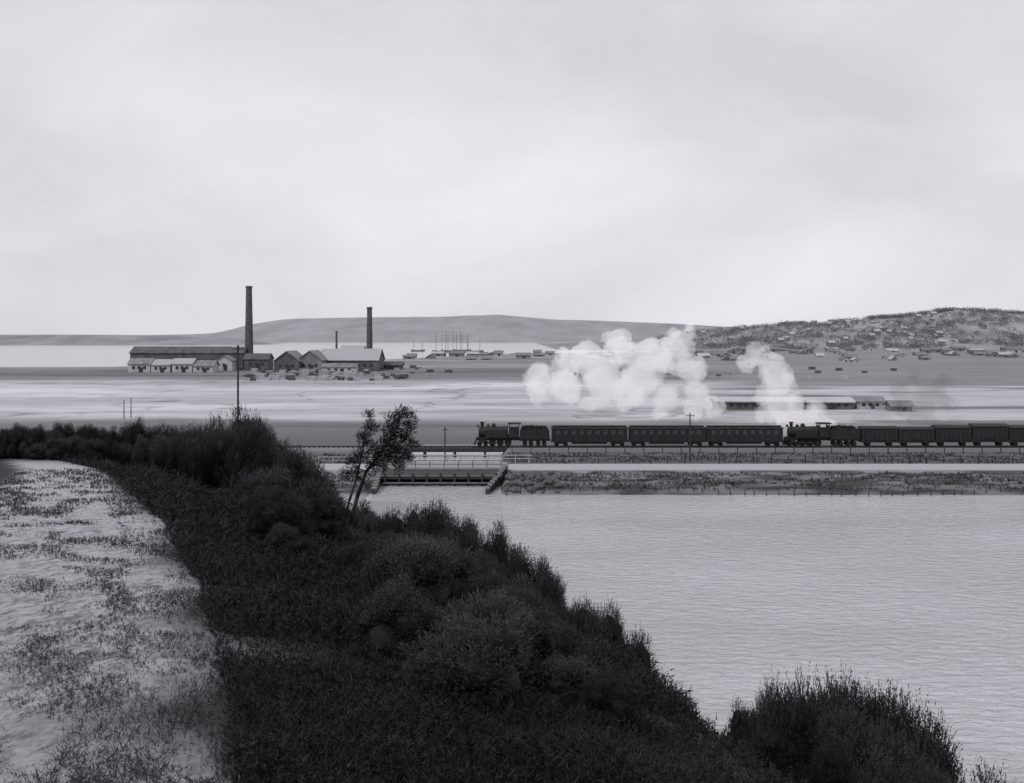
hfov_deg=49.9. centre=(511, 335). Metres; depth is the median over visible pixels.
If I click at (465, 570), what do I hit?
shrub
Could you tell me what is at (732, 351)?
waterfront building
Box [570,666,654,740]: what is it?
shrub
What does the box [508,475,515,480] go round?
rock
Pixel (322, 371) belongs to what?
timber stack
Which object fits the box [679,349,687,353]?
waterfront building
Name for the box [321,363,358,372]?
factory shed
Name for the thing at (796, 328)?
house
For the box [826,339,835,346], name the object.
house
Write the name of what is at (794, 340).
house
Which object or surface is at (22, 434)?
shrub
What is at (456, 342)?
sailing ship
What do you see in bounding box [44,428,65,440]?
shrub
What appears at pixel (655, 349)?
waterfront building
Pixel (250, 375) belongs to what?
timber stack
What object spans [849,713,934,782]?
shrub
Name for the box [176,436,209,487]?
shrub
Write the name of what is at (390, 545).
shrub
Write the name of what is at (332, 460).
fence
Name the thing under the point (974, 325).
house
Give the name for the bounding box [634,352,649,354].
waterfront building
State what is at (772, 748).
shrub
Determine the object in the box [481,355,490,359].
waterfront building
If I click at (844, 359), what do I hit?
waterfront building
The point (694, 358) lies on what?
waterfront building
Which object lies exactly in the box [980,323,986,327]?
house
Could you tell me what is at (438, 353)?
waterfront building
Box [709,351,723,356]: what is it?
waterfront building
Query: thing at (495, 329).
hill
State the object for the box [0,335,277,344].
headland
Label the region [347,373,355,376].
timber stack
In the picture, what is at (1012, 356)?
waterfront building
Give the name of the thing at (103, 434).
shrub
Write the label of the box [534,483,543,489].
rock
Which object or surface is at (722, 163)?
sky
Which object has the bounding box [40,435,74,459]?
shrub
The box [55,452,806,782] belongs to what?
heath scrub
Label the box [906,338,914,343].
house
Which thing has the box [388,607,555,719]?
shrub
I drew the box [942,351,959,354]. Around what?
waterfront building
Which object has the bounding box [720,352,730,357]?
waterfront building
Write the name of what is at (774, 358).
waterfront building
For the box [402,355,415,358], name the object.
waterfront building
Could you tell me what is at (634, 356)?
waterfront building
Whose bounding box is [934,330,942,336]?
house
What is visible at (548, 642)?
shrub
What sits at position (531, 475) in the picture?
rock
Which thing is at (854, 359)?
waterfront building
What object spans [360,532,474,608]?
shrub
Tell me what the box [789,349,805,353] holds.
waterfront building
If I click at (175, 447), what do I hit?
shrub
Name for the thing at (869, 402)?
long shed
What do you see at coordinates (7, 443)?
shrub
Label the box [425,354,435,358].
waterfront building
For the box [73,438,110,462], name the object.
shrub
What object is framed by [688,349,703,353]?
waterfront building
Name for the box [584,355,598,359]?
waterfront building
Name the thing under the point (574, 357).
waterfront building
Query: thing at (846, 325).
house
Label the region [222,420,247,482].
shrub
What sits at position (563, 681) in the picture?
shrub
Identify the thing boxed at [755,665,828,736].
shrub
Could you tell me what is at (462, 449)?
railway bridge
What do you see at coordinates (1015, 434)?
goods wagon
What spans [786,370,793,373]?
timber stack
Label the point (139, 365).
factory shed
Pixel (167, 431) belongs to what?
shrub
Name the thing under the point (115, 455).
shrub
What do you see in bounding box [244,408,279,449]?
shrub
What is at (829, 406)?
door
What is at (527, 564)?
shrub
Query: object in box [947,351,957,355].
waterfront building
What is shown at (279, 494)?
shrub
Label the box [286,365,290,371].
door
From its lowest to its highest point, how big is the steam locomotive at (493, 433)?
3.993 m
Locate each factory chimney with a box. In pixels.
[245,286,252,352]
[335,331,337,348]
[366,307,372,348]
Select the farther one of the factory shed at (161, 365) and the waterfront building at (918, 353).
the waterfront building at (918, 353)
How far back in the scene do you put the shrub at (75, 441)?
92.23 m
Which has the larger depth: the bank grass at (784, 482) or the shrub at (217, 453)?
the bank grass at (784, 482)
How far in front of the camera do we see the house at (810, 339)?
1647.41 m
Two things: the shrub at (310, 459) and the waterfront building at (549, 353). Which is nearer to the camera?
the shrub at (310, 459)
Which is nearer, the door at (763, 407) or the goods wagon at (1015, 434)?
the goods wagon at (1015, 434)
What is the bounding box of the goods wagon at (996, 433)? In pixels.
[967,423,1008,445]
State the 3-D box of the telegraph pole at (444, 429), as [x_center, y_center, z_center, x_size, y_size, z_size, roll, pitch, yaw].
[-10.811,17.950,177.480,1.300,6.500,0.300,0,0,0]
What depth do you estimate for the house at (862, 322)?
2106.67 m
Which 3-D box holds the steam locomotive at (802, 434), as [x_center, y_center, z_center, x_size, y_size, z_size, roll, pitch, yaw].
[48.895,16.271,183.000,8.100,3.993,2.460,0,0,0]
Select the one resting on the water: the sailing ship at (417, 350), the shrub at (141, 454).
the sailing ship at (417, 350)
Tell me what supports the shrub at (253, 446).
on the ground at (464, 398)
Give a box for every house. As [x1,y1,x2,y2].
[775,337,784,343]
[789,337,797,342]
[792,326,800,331]
[806,337,813,343]
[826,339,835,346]
[840,336,847,341]
[844,322,850,327]
[854,338,862,344]
[858,319,865,324]
[872,328,880,334]
[884,335,890,340]
[906,332,914,338]
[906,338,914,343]
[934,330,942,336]
[950,331,957,337]
[966,333,974,339]
[971,322,977,327]
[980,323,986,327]
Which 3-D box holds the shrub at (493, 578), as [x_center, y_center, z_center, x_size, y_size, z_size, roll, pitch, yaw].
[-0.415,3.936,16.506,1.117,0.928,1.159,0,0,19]
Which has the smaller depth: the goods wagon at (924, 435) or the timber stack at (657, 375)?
the goods wagon at (924, 435)
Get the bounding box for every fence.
[318,456,390,463]
[512,447,1023,453]
[529,456,1013,463]
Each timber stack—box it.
[246,374,254,377]
[256,373,266,377]
[270,375,279,379]
[277,373,286,377]
[306,376,316,380]
[318,370,327,373]
[318,376,327,380]
[325,377,333,380]
[345,370,354,373]
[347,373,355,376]
[353,377,360,380]
[374,376,383,379]
[426,373,435,376]
[654,374,663,377]
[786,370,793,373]
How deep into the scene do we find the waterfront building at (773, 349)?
1372.01 m
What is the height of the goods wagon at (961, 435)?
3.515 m
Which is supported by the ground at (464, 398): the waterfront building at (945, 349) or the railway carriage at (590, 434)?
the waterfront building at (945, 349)
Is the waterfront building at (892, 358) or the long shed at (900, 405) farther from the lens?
the waterfront building at (892, 358)
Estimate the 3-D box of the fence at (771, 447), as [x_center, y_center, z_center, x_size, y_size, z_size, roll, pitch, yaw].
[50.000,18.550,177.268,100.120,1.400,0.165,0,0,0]
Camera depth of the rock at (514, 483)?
140.86 m
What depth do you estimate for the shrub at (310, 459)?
80.41 m
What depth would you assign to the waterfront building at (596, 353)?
1082.26 m
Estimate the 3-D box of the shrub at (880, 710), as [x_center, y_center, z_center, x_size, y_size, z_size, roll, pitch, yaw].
[6.291,8.275,19.506,2.522,4.847,2.687,0,0,24]
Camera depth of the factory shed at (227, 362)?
620.00 m
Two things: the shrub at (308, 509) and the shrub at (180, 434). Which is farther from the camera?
the shrub at (180, 434)
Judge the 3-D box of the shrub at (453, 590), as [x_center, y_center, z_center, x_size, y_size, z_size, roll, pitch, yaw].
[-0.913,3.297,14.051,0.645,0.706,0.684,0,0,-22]
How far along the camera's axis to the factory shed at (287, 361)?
590.00 m
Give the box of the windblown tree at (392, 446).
[333,403,420,530]
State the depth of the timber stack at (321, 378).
480.70 m
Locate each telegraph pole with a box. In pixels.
[232,345,243,416]
[441,427,448,459]
[686,413,694,461]
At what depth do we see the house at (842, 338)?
1668.93 m
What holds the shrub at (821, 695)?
on the ground at (464, 398)
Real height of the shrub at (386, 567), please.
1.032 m
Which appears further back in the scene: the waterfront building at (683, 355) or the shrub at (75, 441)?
the waterfront building at (683, 355)
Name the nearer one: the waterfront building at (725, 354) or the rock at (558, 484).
the rock at (558, 484)
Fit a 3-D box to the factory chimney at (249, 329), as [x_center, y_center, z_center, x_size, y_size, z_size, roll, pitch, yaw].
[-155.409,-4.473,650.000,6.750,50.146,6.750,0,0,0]
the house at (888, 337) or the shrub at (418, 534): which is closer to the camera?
the shrub at (418, 534)
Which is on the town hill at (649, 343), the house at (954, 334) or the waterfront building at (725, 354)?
the house at (954, 334)
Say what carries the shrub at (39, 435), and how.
on the ground at (464, 398)
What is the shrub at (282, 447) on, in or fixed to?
on the ground at (464, 398)
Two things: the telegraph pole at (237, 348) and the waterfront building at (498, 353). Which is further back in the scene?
the waterfront building at (498, 353)
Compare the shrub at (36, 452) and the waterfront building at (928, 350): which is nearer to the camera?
the shrub at (36, 452)
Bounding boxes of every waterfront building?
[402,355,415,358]
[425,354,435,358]
[431,351,444,356]
[448,351,463,356]
[465,355,476,359]
[466,351,478,356]
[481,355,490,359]
[493,351,503,355]
[515,353,530,357]
[533,353,544,355]
[545,351,554,354]
[557,354,569,358]
[567,356,581,359]
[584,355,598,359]
[588,352,602,355]
[603,353,611,356]
[621,354,630,358]
[630,353,639,358]
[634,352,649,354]
[651,348,659,351]
[664,348,678,352]
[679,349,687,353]
[680,353,694,357]
[686,356,701,360]
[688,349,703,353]
[696,353,709,358]
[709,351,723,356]
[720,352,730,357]
[727,348,737,353]
[728,357,743,360]
[738,347,746,352]
[760,353,772,357]
[764,347,778,351]
[767,356,783,360]
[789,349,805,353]
[805,348,813,353]
[814,353,824,356]
[826,349,839,352]
[839,356,849,361]
[842,354,858,358]
[846,347,855,350]
[849,357,860,361]
[866,346,873,350]
[884,348,898,351]
[887,355,897,360]
[894,353,906,356]
[912,352,927,355]
[918,356,929,359]
[920,348,930,353]
[930,348,940,352]
[940,348,952,353]
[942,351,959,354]
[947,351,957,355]
[949,346,966,350]
[967,349,984,353]
[970,351,985,355]
[984,350,999,352]
[986,352,995,356]
[995,352,1012,356]
[999,347,1010,351]
[1006,348,1022,352]
[1006,354,1018,357]
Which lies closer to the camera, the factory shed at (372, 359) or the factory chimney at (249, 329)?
the factory shed at (372, 359)
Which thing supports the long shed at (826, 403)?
on the ground at (464, 398)
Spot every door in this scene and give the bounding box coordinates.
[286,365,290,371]
[761,405,768,409]
[828,405,835,408]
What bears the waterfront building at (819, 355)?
on the ground at (464, 398)
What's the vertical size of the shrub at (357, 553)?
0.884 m
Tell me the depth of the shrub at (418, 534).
48.09 m
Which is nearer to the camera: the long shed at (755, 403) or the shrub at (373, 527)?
the shrub at (373, 527)
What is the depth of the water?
90.35 m
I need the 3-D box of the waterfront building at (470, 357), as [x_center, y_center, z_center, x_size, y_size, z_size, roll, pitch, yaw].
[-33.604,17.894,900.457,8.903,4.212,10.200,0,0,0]
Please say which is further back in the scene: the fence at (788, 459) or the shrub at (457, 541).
the fence at (788, 459)
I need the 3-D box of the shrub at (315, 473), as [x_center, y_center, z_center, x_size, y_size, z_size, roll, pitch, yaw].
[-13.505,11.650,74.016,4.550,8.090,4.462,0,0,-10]
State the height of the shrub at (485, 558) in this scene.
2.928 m
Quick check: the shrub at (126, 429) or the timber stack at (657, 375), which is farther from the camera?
the timber stack at (657, 375)
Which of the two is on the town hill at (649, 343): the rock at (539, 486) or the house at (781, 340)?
the house at (781, 340)
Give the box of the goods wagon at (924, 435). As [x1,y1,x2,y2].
[897,426,935,445]
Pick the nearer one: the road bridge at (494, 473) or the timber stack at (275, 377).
the road bridge at (494, 473)
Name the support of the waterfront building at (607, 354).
on the ground at (464, 398)
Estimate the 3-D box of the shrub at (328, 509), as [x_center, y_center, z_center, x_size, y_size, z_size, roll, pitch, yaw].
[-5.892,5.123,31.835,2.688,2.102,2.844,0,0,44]
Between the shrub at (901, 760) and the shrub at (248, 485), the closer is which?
the shrub at (901, 760)
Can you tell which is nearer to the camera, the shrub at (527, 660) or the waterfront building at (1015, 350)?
the shrub at (527, 660)
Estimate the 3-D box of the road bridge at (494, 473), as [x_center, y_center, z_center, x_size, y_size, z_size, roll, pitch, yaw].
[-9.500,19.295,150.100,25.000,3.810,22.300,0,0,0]
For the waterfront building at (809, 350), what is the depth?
1222.74 m
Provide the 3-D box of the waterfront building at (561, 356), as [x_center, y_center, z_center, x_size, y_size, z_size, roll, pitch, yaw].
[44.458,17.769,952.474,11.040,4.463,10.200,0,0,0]
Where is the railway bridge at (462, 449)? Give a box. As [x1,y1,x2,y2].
[402,447,507,456]
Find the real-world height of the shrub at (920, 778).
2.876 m
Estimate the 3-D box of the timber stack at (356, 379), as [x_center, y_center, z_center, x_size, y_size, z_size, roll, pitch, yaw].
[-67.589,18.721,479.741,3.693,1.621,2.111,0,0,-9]
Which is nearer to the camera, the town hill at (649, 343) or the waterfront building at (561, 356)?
the waterfront building at (561, 356)
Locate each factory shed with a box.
[127,358,154,371]
[129,346,246,369]
[150,359,172,371]
[171,358,196,371]
[192,360,219,371]
[216,355,236,370]
[243,353,273,369]
[273,350,301,372]
[299,350,327,371]
[320,349,384,370]
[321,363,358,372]
[340,345,365,348]
[384,361,404,369]
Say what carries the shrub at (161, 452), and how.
on the ground at (464, 398)
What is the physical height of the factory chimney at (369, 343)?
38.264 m
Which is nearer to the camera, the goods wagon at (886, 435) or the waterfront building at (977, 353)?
the goods wagon at (886, 435)
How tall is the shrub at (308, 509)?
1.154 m
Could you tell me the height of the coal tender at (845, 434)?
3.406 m
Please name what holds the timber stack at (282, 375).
on the ground at (464, 398)
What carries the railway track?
on the ground at (464, 398)
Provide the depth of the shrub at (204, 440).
92.59 m
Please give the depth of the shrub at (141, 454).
90.76 m
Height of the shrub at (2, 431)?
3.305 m
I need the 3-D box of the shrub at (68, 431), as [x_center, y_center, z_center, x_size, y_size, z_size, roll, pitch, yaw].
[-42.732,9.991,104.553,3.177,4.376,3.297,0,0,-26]
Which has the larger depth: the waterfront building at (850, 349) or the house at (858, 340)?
the house at (858, 340)
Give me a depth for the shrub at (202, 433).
103.06 m
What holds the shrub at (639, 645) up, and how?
on the ground at (464, 398)
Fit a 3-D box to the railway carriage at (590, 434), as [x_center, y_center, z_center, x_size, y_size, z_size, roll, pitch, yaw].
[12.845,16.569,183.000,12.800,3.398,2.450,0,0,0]
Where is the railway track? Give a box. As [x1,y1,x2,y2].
[282,445,1023,447]
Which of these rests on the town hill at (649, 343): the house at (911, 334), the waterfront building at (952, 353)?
the house at (911, 334)
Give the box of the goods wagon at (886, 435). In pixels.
[857,426,898,445]
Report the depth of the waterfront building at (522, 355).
959.42 m
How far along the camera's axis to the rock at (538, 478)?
144.74 m
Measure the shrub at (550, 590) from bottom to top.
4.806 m
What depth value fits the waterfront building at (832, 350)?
1236.93 m
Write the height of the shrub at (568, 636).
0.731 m
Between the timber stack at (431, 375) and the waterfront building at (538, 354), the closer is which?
the timber stack at (431, 375)
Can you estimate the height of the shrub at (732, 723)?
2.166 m
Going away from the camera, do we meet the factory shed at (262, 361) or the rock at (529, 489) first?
the rock at (529, 489)
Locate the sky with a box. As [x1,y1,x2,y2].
[0,0,1023,334]
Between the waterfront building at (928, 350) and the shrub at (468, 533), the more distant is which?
the waterfront building at (928, 350)
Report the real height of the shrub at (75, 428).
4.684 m
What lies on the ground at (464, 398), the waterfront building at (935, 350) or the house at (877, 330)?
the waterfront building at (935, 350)
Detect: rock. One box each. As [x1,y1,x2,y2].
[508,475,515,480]
[509,480,516,485]
[510,486,519,492]
[519,482,525,487]
[524,480,533,485]
[526,487,534,492]
[527,473,535,478]
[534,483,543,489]
[535,476,541,481]
[544,477,553,484]
[554,481,562,487]
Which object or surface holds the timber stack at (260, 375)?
on the ground at (464, 398)
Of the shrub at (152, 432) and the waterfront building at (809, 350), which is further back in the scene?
the waterfront building at (809, 350)
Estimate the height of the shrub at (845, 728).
3.182 m
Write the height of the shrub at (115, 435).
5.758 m
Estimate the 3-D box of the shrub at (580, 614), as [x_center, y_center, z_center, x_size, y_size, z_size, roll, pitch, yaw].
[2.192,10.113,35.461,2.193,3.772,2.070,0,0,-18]
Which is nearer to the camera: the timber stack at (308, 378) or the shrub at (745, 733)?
the shrub at (745, 733)
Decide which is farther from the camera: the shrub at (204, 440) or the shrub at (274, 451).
the shrub at (204, 440)
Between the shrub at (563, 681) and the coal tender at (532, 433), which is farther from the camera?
the coal tender at (532, 433)
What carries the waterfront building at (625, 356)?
on the ground at (464, 398)
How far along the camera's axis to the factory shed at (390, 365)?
640.06 m
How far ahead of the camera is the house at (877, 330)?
1800.93 m
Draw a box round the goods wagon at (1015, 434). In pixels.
[1008,425,1023,445]
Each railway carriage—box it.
[550,425,627,445]
[628,425,705,445]
[705,425,783,445]
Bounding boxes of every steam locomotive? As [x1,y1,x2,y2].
[473,422,520,445]
[782,422,831,445]
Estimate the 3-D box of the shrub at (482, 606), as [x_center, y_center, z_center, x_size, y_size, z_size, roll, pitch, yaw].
[-0.204,2.761,9.945,1.154,1.027,1.218,0,0,-21]
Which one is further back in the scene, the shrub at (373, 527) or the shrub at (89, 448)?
the shrub at (89, 448)
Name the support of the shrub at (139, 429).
on the ground at (464, 398)
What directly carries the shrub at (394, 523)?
on the ground at (464, 398)
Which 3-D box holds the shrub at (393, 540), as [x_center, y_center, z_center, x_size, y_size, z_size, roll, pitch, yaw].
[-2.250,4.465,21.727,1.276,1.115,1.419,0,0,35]
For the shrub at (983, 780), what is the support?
on the ground at (464, 398)
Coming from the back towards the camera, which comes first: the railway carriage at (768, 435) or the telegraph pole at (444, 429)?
the railway carriage at (768, 435)
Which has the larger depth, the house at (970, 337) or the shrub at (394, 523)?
the house at (970, 337)
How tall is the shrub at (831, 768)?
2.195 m
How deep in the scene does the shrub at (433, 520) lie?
50.64 m
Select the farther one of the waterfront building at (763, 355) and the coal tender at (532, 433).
the waterfront building at (763, 355)
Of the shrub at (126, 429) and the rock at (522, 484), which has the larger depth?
the rock at (522, 484)
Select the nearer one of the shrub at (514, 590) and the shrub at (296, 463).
the shrub at (514, 590)
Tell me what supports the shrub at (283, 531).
on the ground at (464, 398)
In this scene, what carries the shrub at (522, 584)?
on the ground at (464, 398)
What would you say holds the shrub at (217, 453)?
on the ground at (464, 398)
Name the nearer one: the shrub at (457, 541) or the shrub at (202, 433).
the shrub at (457, 541)
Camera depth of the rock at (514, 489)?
138.46 m
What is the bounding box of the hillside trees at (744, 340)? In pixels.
[655,305,1023,349]
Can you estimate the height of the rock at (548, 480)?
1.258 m
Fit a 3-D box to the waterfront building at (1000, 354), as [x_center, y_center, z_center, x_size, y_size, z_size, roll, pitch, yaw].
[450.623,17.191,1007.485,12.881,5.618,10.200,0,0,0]
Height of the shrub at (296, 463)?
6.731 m
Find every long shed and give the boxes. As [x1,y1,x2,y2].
[709,397,802,409]
[800,397,855,409]
[851,396,885,408]
[882,400,914,411]
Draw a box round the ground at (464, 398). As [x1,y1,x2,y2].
[0,350,1023,782]
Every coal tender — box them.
[519,425,549,445]
[828,425,859,445]
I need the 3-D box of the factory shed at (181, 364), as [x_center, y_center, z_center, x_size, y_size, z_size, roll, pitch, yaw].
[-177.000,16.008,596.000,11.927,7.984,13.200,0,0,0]
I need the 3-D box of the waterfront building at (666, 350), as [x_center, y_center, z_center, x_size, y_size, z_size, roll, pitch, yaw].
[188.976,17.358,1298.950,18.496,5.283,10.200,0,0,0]
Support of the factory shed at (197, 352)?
on the ground at (464, 398)
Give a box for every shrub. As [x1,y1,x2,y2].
[0,421,28,458]
[0,426,9,458]
[10,423,34,458]
[20,423,55,457]
[21,443,49,459]
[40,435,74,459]
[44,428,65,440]
[51,420,76,438]
[66,422,83,435]
[66,435,84,460]
[72,421,100,442]
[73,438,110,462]
[95,424,112,443]
[99,436,124,466]
[108,426,128,446]
[116,442,134,465]
[118,418,136,442]
[124,415,153,453]
[126,434,150,469]
[142,434,175,476]
[144,421,167,443]
[155,417,179,440]
[166,433,187,475]
[172,419,202,445]
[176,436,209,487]
[183,418,219,448]
[200,410,231,432]
[202,429,217,485]
[203,424,237,490]
[218,416,275,493]
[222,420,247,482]
[224,399,265,436]
[227,464,317,519]
[236,497,302,540]
[240,481,311,540]
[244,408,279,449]
[263,521,304,554]
[264,425,284,472]
[274,438,311,494]
[275,437,305,457]
[293,477,354,541]
[293,496,322,537]
[297,450,341,500]
[300,445,321,470]
[333,538,388,573]
[342,503,376,532]
[346,567,441,661]
[356,530,436,578]
[356,541,458,596]
[358,510,386,535]
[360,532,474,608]
[378,499,421,535]
[379,535,404,545]
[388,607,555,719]
[399,527,438,539]
[403,498,459,539]
[406,535,487,602]
[417,598,452,644]
[435,531,465,554]
[435,584,547,696]
[441,506,483,559]
[443,572,461,606]
[459,568,518,603]
[471,549,502,567]
[472,555,518,589]
[475,518,526,576]
[481,623,541,696]
[482,583,528,606]
[504,543,568,607]
[510,568,543,601]
[512,600,571,686]
[521,650,602,709]
[527,613,584,663]
[530,558,568,609]
[535,595,575,629]
[566,591,602,638]
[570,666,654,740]
[583,592,629,652]
[586,635,610,651]
[603,621,663,679]
[720,692,756,748]
[730,687,785,752]
[744,720,786,782]
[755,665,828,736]
[771,686,821,782]
[784,662,855,715]
[796,732,863,782]
[797,661,890,760]
[807,694,887,779]
[815,664,920,756]
[844,749,904,782]
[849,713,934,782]
[863,678,957,782]
[865,688,975,782]
[903,754,964,782]
[960,755,1021,782]
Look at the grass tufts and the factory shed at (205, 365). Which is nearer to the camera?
the grass tufts
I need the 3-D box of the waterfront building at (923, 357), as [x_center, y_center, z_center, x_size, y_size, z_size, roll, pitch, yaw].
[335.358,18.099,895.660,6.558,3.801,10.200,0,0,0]
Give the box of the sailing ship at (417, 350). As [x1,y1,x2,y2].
[411,345,424,351]
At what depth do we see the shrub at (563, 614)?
16.07 m
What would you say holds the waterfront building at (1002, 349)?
on the ground at (464, 398)
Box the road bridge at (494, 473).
[363,455,531,493]
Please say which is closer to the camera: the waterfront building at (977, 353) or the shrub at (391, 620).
the shrub at (391, 620)
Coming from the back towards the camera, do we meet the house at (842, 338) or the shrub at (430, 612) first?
the house at (842, 338)
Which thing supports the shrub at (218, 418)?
on the ground at (464, 398)
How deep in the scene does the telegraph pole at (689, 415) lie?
164.92 m
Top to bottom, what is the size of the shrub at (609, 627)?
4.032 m
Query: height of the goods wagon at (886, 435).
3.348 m
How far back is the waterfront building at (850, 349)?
1403.24 m
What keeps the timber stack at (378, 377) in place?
on the ground at (464, 398)
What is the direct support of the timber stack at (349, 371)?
on the ground at (464, 398)
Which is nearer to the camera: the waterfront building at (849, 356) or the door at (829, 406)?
the door at (829, 406)
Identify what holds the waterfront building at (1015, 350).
on the ground at (464, 398)
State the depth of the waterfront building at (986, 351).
1176.38 m
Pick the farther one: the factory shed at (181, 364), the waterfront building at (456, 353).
the waterfront building at (456, 353)
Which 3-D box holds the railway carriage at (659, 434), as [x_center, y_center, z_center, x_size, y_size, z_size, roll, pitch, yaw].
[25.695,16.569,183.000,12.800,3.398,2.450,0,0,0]
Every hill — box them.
[23,315,746,342]
[537,311,1023,349]
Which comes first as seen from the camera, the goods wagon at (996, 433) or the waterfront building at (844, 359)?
the goods wagon at (996, 433)
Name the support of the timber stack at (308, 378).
on the ground at (464, 398)
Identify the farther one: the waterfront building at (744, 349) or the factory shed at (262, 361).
the waterfront building at (744, 349)
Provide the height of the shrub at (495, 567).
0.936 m
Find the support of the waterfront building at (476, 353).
on the ground at (464, 398)
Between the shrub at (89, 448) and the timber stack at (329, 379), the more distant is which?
the timber stack at (329, 379)
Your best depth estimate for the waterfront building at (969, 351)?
1183.54 m
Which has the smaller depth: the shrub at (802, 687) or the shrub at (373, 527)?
the shrub at (802, 687)
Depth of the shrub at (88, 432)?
100.07 m
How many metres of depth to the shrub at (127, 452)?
94.57 m
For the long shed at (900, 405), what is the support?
on the ground at (464, 398)
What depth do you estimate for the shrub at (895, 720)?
18.86 m
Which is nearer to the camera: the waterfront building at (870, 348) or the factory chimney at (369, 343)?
the factory chimney at (369, 343)
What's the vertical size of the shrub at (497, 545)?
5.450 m
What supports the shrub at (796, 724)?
on the ground at (464, 398)
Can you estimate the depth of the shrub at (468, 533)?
46.58 m
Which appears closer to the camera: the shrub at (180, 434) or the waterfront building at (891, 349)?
the shrub at (180, 434)
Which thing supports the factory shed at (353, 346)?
on the ground at (464, 398)
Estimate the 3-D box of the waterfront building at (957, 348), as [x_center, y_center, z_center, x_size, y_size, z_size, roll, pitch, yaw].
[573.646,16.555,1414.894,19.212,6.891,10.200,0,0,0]
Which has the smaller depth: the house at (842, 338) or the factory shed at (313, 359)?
the factory shed at (313, 359)
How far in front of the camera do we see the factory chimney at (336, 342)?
639.69 m
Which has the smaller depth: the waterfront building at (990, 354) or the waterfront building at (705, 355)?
the waterfront building at (705, 355)
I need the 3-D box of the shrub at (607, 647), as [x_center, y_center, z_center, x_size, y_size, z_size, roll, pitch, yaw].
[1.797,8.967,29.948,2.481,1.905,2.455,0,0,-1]
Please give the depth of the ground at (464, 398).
179.49 m
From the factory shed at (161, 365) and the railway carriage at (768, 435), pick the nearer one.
the railway carriage at (768, 435)
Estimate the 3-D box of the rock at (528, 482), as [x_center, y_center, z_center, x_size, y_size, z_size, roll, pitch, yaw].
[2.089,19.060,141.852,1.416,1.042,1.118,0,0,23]
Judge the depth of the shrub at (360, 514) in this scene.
57.73 m
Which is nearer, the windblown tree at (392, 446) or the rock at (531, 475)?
the windblown tree at (392, 446)
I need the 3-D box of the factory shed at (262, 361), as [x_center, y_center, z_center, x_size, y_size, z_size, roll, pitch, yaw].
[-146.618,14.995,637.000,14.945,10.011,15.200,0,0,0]
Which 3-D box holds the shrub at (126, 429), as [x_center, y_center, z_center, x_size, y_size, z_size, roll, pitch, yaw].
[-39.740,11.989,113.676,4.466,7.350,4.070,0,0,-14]
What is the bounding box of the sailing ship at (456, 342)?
[453,333,470,349]
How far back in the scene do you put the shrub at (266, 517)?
20.01 m
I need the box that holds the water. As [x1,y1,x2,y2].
[0,343,1023,782]
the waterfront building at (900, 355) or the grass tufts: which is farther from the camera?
the waterfront building at (900, 355)
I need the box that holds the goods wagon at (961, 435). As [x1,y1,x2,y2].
[931,425,971,445]
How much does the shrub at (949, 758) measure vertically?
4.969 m
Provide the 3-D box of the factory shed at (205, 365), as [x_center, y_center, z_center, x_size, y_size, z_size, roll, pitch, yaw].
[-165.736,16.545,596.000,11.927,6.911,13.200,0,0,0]
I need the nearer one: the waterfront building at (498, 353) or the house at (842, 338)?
the waterfront building at (498, 353)
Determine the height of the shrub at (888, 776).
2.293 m
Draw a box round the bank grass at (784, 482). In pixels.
[305,451,1023,489]
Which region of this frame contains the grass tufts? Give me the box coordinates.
[0,456,431,782]
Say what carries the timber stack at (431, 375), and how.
on the ground at (464, 398)
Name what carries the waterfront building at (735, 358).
on the ground at (464, 398)
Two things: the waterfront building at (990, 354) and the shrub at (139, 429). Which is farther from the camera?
the waterfront building at (990, 354)

